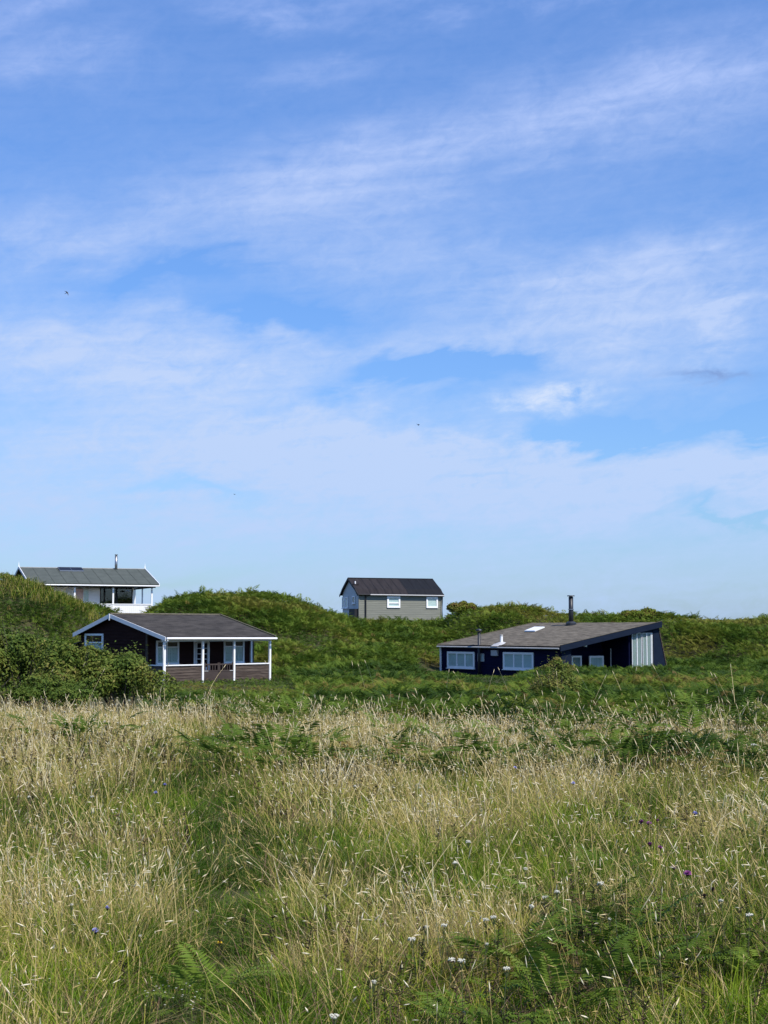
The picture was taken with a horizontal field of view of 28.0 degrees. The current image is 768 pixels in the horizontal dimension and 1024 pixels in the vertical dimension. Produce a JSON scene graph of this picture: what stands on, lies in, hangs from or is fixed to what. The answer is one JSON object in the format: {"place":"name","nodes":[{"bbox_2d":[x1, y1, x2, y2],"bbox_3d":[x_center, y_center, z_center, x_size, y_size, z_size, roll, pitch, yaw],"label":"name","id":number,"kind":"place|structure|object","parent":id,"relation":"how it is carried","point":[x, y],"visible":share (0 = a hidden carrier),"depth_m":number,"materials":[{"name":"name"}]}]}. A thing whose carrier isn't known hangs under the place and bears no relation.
{"place":"outdoors","nodes":[
{"label":"outdoors","id":0,"kind":"place"},
{"bbox_2d":[0,581,767,1023],"bbox_3d":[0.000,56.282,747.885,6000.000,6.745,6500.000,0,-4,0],"label":"ground","id":1,"kind":"structure","parent":0,"point":[422,663],"depth_m":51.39,"materials":[{"name":"green plant"}]},
{"bbox_2d":[0,682,6,694],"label":"bramble bush","id":2,"kind":"object","parent":1,"relation":"on","point":[1,691],"visible":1,"depth_m":46.09,"materials":[{"name":"green plant"}]},
{"bbox_2d":[0,628,16,685],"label":"bramble bush","id":3,"kind":"object","parent":1,"relation":"on","point":[7,681],"visible":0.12,"depth_m":49.74,"materials":[{"name":"green plant"}]},
{"bbox_2d":[0,620,44,673],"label":"scrub bush","id":4,"kind":"object","parent":1,"relation":"on","point":[9,634],"depth_m":66.10,"materials":[{"name":"green plant"}]},
{"bbox_2d":[0,972,83,1020],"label":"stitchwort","id":5,"kind":"object","parent":1,"relation":"on","point":[26,991],"visible":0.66,"depth_m":10.01,"materials":[{"name":"green plant"}]},
{"bbox_2d":[0,621,85,710],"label":"bramble bush","id":6,"kind":"object","parent":1,"relation":"on","point":[13,654],"visible":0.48,"depth_m":48.27,"materials":[{"name":"green plant"}]},
{"bbox_2d":[3,663,99,714],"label":"bramble bush","id":7,"kind":"object","parent":1,"relation":"on","point":[35,685],"visible":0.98,"depth_m":45.16,"materials":[{"name":"green plant"}]},
{"bbox_2d":[0,572,111,639],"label":"bush","id":8,"kind":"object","parent":1,"relation":"on","point":[31,583],"depth_m":100.49,"materials":[{"name":"green plant"}]},
{"bbox_2d":[3,710,150,748],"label":"fern","id":9,"kind":"object","parent":1,"relation":"on","point":[75,725],"visible":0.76,"depth_m":32.17,"materials":[{"name":"green plant"}]},
{"bbox_2d":[32,628,137,712],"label":"bramble bush","id":10,"kind":"object","parent":1,"relation":"on","point":[72,658],"visible":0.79,"depth_m":46.93,"materials":[{"name":"green plant"}]},
{"bbox_2d":[15,554,159,612],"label":"cottage","id":11,"kind":"structure","parent":1,"relation":"on","point":[115,587],"depth_m":120.19,"materials":[{"name":"white wood"}]},
{"bbox_2d":[83,589,88,601],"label":"window","id":12,"kind":"structure","parent":11,"relation":"in","point":[85,591],"depth_m":119.95,"materials":[{"name":"glass"}]},
{"bbox_2d":[89,588,99,603],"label":"door","id":13,"kind":"structure","parent":11,"relation":"in","point":[94,593],"depth_m":120.18,"materials":[{"name":"white paint"}]},
{"bbox_2d":[92,927,98,986],"bbox_3d":[-2.077,3.228,11.073,0.062,0.477,0.059,-2,-5,21],"label":"scabious","id":14,"kind":"object","parent":1,"relation":"on","point":[96,930],"visible":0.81,"depth_m":11.08,"materials":[{"name":"plant"}]},
{"bbox_2d":[69,640,179,712],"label":"bramble bush","id":15,"kind":"object","parent":1,"relation":"on","point":[132,668],"visible":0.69,"depth_m":47.46,"materials":[{"name":"green plant"}]},
{"bbox_2d":[115,736,177,766],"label":"fern","id":16,"kind":"object","parent":1,"relation":"on","point":[156,745],"visible":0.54,"depth_m":28.00,"materials":[{"name":"green plant"}]},
{"bbox_2d":[145,977,200,1023],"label":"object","id":17,"kind":"object","parent":1,"relation":"on","point":[173,1004],"visible":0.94,"depth_m":9.86,"materials":[{"name":"green plant"}]},
{"bbox_2d":[73,613,277,683],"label":"cottage","id":18,"kind":"structure","parent":1,"relation":"on","point":[190,646],"depth_m":77.45,"materials":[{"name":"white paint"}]},
{"bbox_2d":[84,634,103,648],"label":"window","id":19,"kind":"structure","parent":18,"relation":"in","point":[87,636],"depth_m":78.54,"materials":[{"name":"white paint"}]},
{"bbox_2d":[156,641,179,664],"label":"window","id":20,"kind":"structure","parent":18,"relation":"in","point":[171,647],"depth_m":76.43,"materials":[{"name":"glass"}]},
{"bbox_2d":[197,643,206,666],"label":"doorway","id":21,"kind":"structure","parent":18,"relation":"in","point":[198,644],"depth_m":77.82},
{"bbox_2d":[196,642,209,669],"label":"door","id":22,"kind":"structure","parent":18,"relation":"in","point":[196,642],"depth_m":77.52,"materials":[{"name":"white paint"}]},
{"bbox_2d":[223,641,244,662],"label":"window","id":23,"kind":"structure","parent":18,"relation":"in","point":[227,645],"depth_m":79.36,"materials":[{"name":"glass"}]},
{"bbox_2d":[200,960,208,1018],"bbox_3d":[-1.204,3.201,10.336,0.038,0.415,0.083,-2,-2,33],"label":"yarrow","id":24,"kind":"object","parent":1,"relation":"on","point":[205,983],"visible":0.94,"depth_m":10.34,"materials":[{"name":"green plant"}]},
{"bbox_2d":[132,941,290,1023],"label":"fern","id":25,"kind":"object","parent":1,"relation":"on","point":[193,971],"visible":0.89,"depth_m":10.20,"materials":[{"name":"green plant"}]},
{"bbox_2d":[165,723,322,778],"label":"fern","id":26,"kind":"object","parent":1,"relation":"on","point":[203,746],"visible":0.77,"depth_m":27.47,"materials":[{"name":"green plant"}]},
{"bbox_2d":[167,710,359,765],"bbox_3d":[-2.092,4.237,28.672,3.031,1.147,2.880,-3,-5,30],"label":"fern","id":27,"kind":"object","parent":1,"relation":"on","point":[269,725],"visible":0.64,"depth_m":28.55,"materials":[{"name":"green plant"}]},
{"bbox_2d":[217,693,392,733],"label":"fern","id":28,"kind":"object","parent":1,"relation":"on","point":[279,709],"visible":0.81,"depth_m":36.85,"materials":[{"name":"green plant"}]},
{"bbox_2d":[234,731,385,776],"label":"fern","id":29,"kind":"object","parent":1,"relation":"on","point":[310,746],"visible":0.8,"depth_m":25.58,"materials":[{"name":"green plant"}]},
{"bbox_2d":[329,1013,338,1023],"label":"yarrow","id":30,"kind":"object","parent":1,"relation":"on","point":[331,1015],"visible":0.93,"depth_m":8.25,"materials":[{"name":"white plant"}]},
{"bbox_2d":[316,738,413,775],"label":"fern","id":31,"kind":"object","parent":1,"relation":"on","point":[343,742],"visible":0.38,"depth_m":26.51,"materials":[{"name":"green plant"}]},
{"bbox_2d":[369,980,375,1023],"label":"yarrow","id":32,"kind":"object","parent":1,"relation":"on","point":[373,982],"visible":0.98,"depth_m":9.25,"materials":[{"name":"plant"}]},
{"bbox_2d":[0,664,767,782],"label":"bracken","id":33,"kind":"object","parent":1,"relation":"on","point":[635,685],"visible":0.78,"depth_m":46.87,"materials":[{"name":"green plant"}]},
{"bbox_2d":[0,572,767,678],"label":"bracken","id":34,"kind":"object","parent":1,"relation":"on","point":[389,650],"visible":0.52,"depth_m":101.97,"materials":[{"name":"green plant"}]},
{"bbox_2d":[339,577,443,621],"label":"cottage","id":35,"kind":"structure","parent":1,"relation":"on","point":[409,598],"depth_m":128.64,"materials":[{"name":"grey wood"}]},
{"bbox_2d":[341,597,344,608],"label":"window","id":36,"kind":"structure","parent":35,"relation":"in","point":[343,598],"depth_m":130.08,"materials":[{"name":"glass"}]},
{"bbox_2d":[344,597,347,608],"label":"window","id":37,"kind":"structure","parent":35,"relation":"in","point":[346,598],"depth_m":129.41,"materials":[{"name":"glass"}]},
{"bbox_2d":[387,596,399,607],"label":"window","id":38,"kind":"structure","parent":35,"relation":"in","point":[392,601],"depth_m":127.97,"materials":[{"name":"glass"}]},
{"bbox_2d":[426,597,437,607],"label":"window","id":39,"kind":"structure","parent":35,"relation":"in","point":[431,602],"depth_m":129.32,"materials":[{"name":"glass"}]},
{"bbox_2d":[349,711,448,746],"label":"fern","id":40,"kind":"object","parent":1,"relation":"on","point":[408,720],"visible":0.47,"depth_m":33.18,"materials":[{"name":"green plant"}]},
{"bbox_2d":[408,937,418,1023],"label":"yarrow","id":41,"kind":"object","parent":1,"relation":"on","point":[413,939],"visible":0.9,"depth_m":10.25,"materials":[{"name":"plant"}]},
{"bbox_2d":[420,925,428,990],"bbox_3d":[0.280,3.189,10.898,0.044,0.512,0.101,-4,-6,44],"label":"yarrow","id":42,"kind":"object","parent":1,"relation":"on","point":[424,943],"visible":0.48,"depth_m":10.92,"materials":[{"name":"white plant"}]},
{"bbox_2d":[361,743,505,786],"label":"fern","id":43,"kind":"object","parent":1,"relation":"on","point":[435,755],"visible":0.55,"depth_m":25.19,"materials":[{"name":"green plant"}]},
{"bbox_2d":[380,722,487,750],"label":"fern","id":44,"kind":"object","parent":1,"relation":"on","point":[426,728],"visible":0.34,"depth_m":31.66,"materials":[{"name":"green plant"}]},
{"bbox_2d":[391,953,486,1003],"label":"fern","id":45,"kind":"object","parent":1,"relation":"on","point":[417,959],"visible":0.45,"depth_m":10.85,"materials":[{"name":"green plant"}]},
{"bbox_2d":[440,923,446,988],"bbox_3d":[0.414,3.148,10.708,0.058,0.565,0.049,0,-4,6],"label":"yarrow","id":46,"kind":"object","parent":1,"relation":"on","point":[444,925],"visible":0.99,"depth_m":10.72,"materials":[{"name":"white plant"}]},
{"bbox_2d":[448,957,454,1016],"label":"yarrow","id":47,"kind":"object","parent":1,"relation":"on","point":[451,959],"visible":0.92,"depth_m":9.76,"materials":[{"name":"white plant"}]},
{"bbox_2d":[366,729,542,788],"bbox_3d":[1.207,4.060,25.343,3.045,0.997,2.667,0,-4,0],"label":"fern","id":48,"kind":"object","parent":1,"relation":"on","point":[478,745],"visible":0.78,"depth_m":25.23,"materials":[{"name":"green plant"}]},
{"bbox_2d":[453,861,457,893],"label":"yarrow","id":49,"kind":"object","parent":1,"relation":"on","point":[455,862],"visible":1,"depth_m":13.21,"materials":[{"name":"white plant"}]},
{"bbox_2d":[457,959,464,1015],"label":"yarrow","id":50,"kind":"object","parent":1,"relation":"on","point":[461,961],"visible":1,"depth_m":9.46,"materials":[{"name":"white plant"}]},
{"bbox_2d":[446,600,477,615],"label":"gorse bush","id":51,"kind":"object","parent":1,"relation":"on","point":[456,607],"visible":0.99,"depth_m":113.33,"materials":[{"name":"green plant"}]},
{"bbox_2d":[466,840,472,880],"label":"yarrow","id":52,"kind":"object","parent":1,"relation":"on","point":[468,842],"visible":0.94,"depth_m":14.35,"materials":[{"name":"white plant"}]},
{"bbox_2d":[448,841,508,863],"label":"fern","id":53,"kind":"object","parent":1,"relation":"on","point":[474,850],"visible":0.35,"depth_m":16.19,"materials":[{"name":"green plant"}]},
{"bbox_2d":[401,987,563,1023],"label":"fern","id":54,"kind":"object","parent":1,"relation":"on","point":[441,1000],"visible":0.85,"depth_m":9.51,"materials":[{"name":"green plant"}]},
{"bbox_2d":[479,943,488,1004],"bbox_3d":[0.666,3.147,10.322,0.061,0.513,0.029,3,-3,-17],"label":"yarrow","id":55,"kind":"object","parent":1,"relation":"on","point":[486,949],"visible":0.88,"depth_m":10.33,"materials":[{"name":"green plant"}]},
{"bbox_2d":[483,918,488,997],"bbox_3d":[0.724,3.161,10.907,0.047,0.565,0.048,1,-4,-9],"label":"yarrow","id":56,"kind":"object","parent":1,"relation":"on","point":[486,919],"visible":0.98,"depth_m":10.92,"materials":[{"name":"white plant"}]},
{"bbox_2d":[432,716,556,748],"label":"fern","id":57,"kind":"object","parent":1,"relation":"on","point":[510,730],"visible":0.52,"depth_m":31.58,"materials":[{"name":"green plant"}]},
{"bbox_2d":[490,915,499,998],"bbox_3d":[0.787,3.142,10.839,0.047,0.595,0.069,0,-4,-26],"label":"yarrow","id":58,"kind":"object","parent":1,"relation":"on","point":[493,919],"visible":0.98,"depth_m":10.85,"materials":[{"name":"white plant"}]},
{"bbox_2d":[426,908,585,997],"bbox_3d":[0.875,3.201,11.130,1.166,0.576,1.155,0,-4,0],"label":"fern","id":59,"kind":"object","parent":1,"relation":"on","point":[492,950],"visible":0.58,"depth_m":11.18,"materials":[{"name":"green plant"}]},
{"bbox_2d":[503,966,509,1015],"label":"yarrow","id":60,"kind":"object","parent":1,"relation":"on","point":[505,968],"visible":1,"depth_m":9.38,"materials":[{"name":"white plant"}]},
{"bbox_2d":[440,1005,585,1023],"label":"fern","id":61,"kind":"object","parent":1,"relation":"on","point":[494,1014],"visible":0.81,"depth_m":9.34,"materials":[{"name":"green plant"}]},
{"bbox_2d":[523,867,526,924],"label":"yarrow","id":62,"kind":"object","parent":1,"relation":"on","point":[525,869],"visible":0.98,"depth_m":12.82,"materials":[{"name":"white plant"}]},
{"bbox_2d":[521,904,533,965],"bbox_3d":[1.068,3.202,11.466,0.102,0.563,0.043,0,-2,27],"label":"yarrow","id":63,"kind":"object","parent":1,"relation":"on","point":[531,906],"visible":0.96,"depth_m":11.46,"materials":[{"name":"white plant"}]},
{"bbox_2d":[475,743,588,774],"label":"fern","id":64,"kind":"object","parent":1,"relation":"on","point":[537,755],"visible":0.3,"depth_m":26.43,"materials":[{"name":"green plant"}]},
{"bbox_2d":[542,896,547,942],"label":"yarrow","id":65,"kind":"object","parent":1,"relation":"on","point":[544,897],"visible":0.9,"depth_m":11.74,"materials":[{"name":"white plant"}]},
{"bbox_2d":[517,656,581,699],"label":"hawthorn bush","id":66,"kind":"object","parent":1,"relation":"on","point":[554,680],"visible":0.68,"depth_m":47.53,"materials":[{"name":"green plant"}]},
{"bbox_2d":[466,938,633,1023],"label":"fern","id":67,"kind":"object","parent":1,"relation":"on","point":[543,971],"visible":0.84,"depth_m":9.79,"materials":[{"name":"green plant"}]},
{"bbox_2d":[436,595,666,675],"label":"cottage","id":68,"kind":"structure","parent":1,"relation":"on","point":[510,651],"depth_m":91.80,"materials":[{"name":"wood"}]},
{"bbox_2d":[446,651,474,668],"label":"window","id":69,"kind":"structure","parent":68,"relation":"in","point":[462,660],"depth_m":94.96,"materials":[{"name":"glass"}]},
{"bbox_2d":[477,653,484,661],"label":"window","id":70,"kind":"structure","parent":68,"relation":"in","point":[481,655],"depth_m":93.33,"materials":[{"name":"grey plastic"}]},
{"bbox_2d":[502,652,533,670],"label":"window","id":71,"kind":"structure","parent":68,"relation":"in","point":[523,661],"depth_m":90.49,"materials":[{"name":"glass"}]},
{"bbox_2d":[571,656,581,666],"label":"window","id":72,"kind":"structure","parent":68,"relation":"in","point":[577,660],"depth_m":90.32,"materials":[{"name":"glass"}]},
{"bbox_2d":[589,656,603,666],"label":"window","id":73,"kind":"structure","parent":68,"relation":"in","point":[594,660],"depth_m":91.21,"materials":[{"name":"glass"}]},
{"bbox_2d":[553,890,559,944],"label":"yarrow","id":74,"kind":"object","parent":1,"relation":"on","point":[557,892],"visible":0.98,"depth_m":11.75,"materials":[{"name":"white plant"}]},
{"bbox_2d":[540,652,575,671],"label":"willow bush","id":75,"kind":"object","parent":1,"relation":"on","point":[553,663],"visible":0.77,"depth_m":76.01,"materials":[{"name":"green plant"}]},
{"bbox_2d":[508,728,617,765],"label":"fern","id":76,"kind":"object","parent":1,"relation":"on","point":[547,747],"visible":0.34,"depth_m":27.02,"materials":[{"name":"green plant"}]},
{"bbox_2d":[483,702,654,748],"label":"fern","id":77,"kind":"object","parent":1,"relation":"on","point":[591,720],"visible":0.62,"depth_m":31.46,"materials":[{"name":"green plant"}]},
{"bbox_2d":[493,929,653,1020],"bbox_3d":[1.260,3.158,10.427,1.103,0.563,0.916,0,-4,0],"label":"fern","id":78,"kind":"object","parent":1,"relation":"on","point":[585,964],"visible":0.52,"depth_m":10.46,"materials":[{"name":"green plant"}]},
{"bbox_2d":[493,873,671,927],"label":"fern","id":79,"kind":"object","parent":1,"relation":"on","point":[578,891],"visible":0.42,"depth_m":12.68,"materials":[{"name":"green plant"}]},
{"bbox_2d":[546,843,649,889],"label":"fern","id":80,"kind":"object","parent":1,"relation":"on","point":[594,855],"visible":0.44,"depth_m":14.85,"materials":[{"name":"green plant"}]},
{"bbox_2d":[597,881,603,935],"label":"yarrow","id":81,"kind":"object","parent":1,"relation":"on","point":[599,883],"visible":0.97,"depth_m":12.01,"materials":[{"name":"white plant"}]},
{"bbox_2d":[522,930,700,1014],"bbox_3d":[1.721,3.159,10.599,1.163,0.584,1.076,3,-5,-34],"label":"fern","id":82,"kind":"object","parent":1,"relation":"on","point":[594,960],"visible":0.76,"depth_m":10.51,"materials":[{"name":"green plant"}]},
{"bbox_2d":[530,889,702,982],"bbox_3d":[1.715,3.157,11.656,1.279,0.733,1.274,0,-4,0],"label":"fern","id":83,"kind":"object","parent":1,"relation":"on","point":[594,912],"visible":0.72,"depth_m":11.44,"materials":[{"name":"green plant"}]},
{"bbox_2d":[544,715,711,785],"bbox_3d":[3.948,3.954,25.552,2.809,1.220,2.421,2,-5,-24],"label":"fern","id":84,"kind":"object","parent":1,"relation":"on","point":[631,749],"visible":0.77,"depth_m":25.14,"materials":[{"name":"green plant"}]},
{"bbox_2d":[620,606,669,619],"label":"gorse bush","id":85,"kind":"object","parent":1,"relation":"on","point":[648,612],"visible":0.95,"depth_m":113.72,"materials":[{"name":"green plant"}]},
{"bbox_2d":[617,800,689,837],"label":"fern","id":86,"kind":"object","parent":1,"relation":"on","point":[668,820],"visible":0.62,"depth_m":18.70,"materials":[{"name":"green plant"}]},
{"bbox_2d":[603,912,747,995],"bbox_3d":[2.048,3.186,11.203,1.026,0.615,0.992,0,-4,0],"label":"fern","id":87,"kind":"object","parent":1,"relation":"on","point":[714,954],"visible":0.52,"depth_m":11.16,"materials":[{"name":"green plant"}]},
{"bbox_2d":[601,705,767,766],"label":"fern","id":88,"kind":"object","parent":1,"relation":"on","point":[684,721],"visible":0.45,"depth_m":28.42,"materials":[{"name":"green plant"}]},
{"bbox_2d":[683,870,691,923],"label":"knapweed","id":89,"kind":"object","parent":1,"relation":"on","point":[687,873],"visible":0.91,"depth_m":12.56,"materials":[{"name":"purple plant"}]},
{"bbox_2d":[642,687,766,731],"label":"fern","id":90,"kind":"object","parent":1,"relation":"on","point":[733,708],"visible":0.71,"depth_m":36.10,"materials":[{"name":"green plant"}]},
{"bbox_2d":[711,887,714,939],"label":"knapweed","id":91,"kind":"object","parent":1,"relation":"on","point":[713,888],"visible":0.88,"depth_m":11.86,"materials":[{"name":"green plant"}]},
{"bbox_2d":[718,899,725,949],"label":"yarrow","id":92,"kind":"object","parent":1,"relation":"on","point":[720,900],"visible":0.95,"depth_m":11.65,"materials":[{"name":"white plant"}]},
{"bbox_2d":[680,932,767,985],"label":"fern","id":93,"kind":"object","parent":1,"relation":"on","point":[745,943],"visible":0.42,"depth_m":11.49,"materials":[{"name":"green plant"}]},
{"bbox_2d":[707,943,767,993],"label":"fern","id":94,"kind":"object","parent":1,"relation":"on","point":[733,962],"visible":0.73,"depth_m":11.01,"materials":[{"name":"green plant"}]},
{"bbox_2d":[719,812,767,841],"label":"fern","id":95,"kind":"object","parent":1,"relation":"on","point":[750,818],"visible":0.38,"depth_m":17.92,"materials":[{"name":"green plant"}]},
{"bbox_2d":[746,913,752,984],"bbox_3d":[2.632,3.176,11.095,0.057,0.563,0.059,-2,-6,37],"label":"yarrow","id":96,"kind":"object","parent":1,"relation":"on","point":[748,915],"visible":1,"depth_m":11.10,"materials":[{"name":"white plant"}]},
{"bbox_2d":[0,0,767,619],"label":"sky","id":97,"kind":"structure","parent":0,"point":[286,240],"materials":[{"name":"blue"}]}
]}

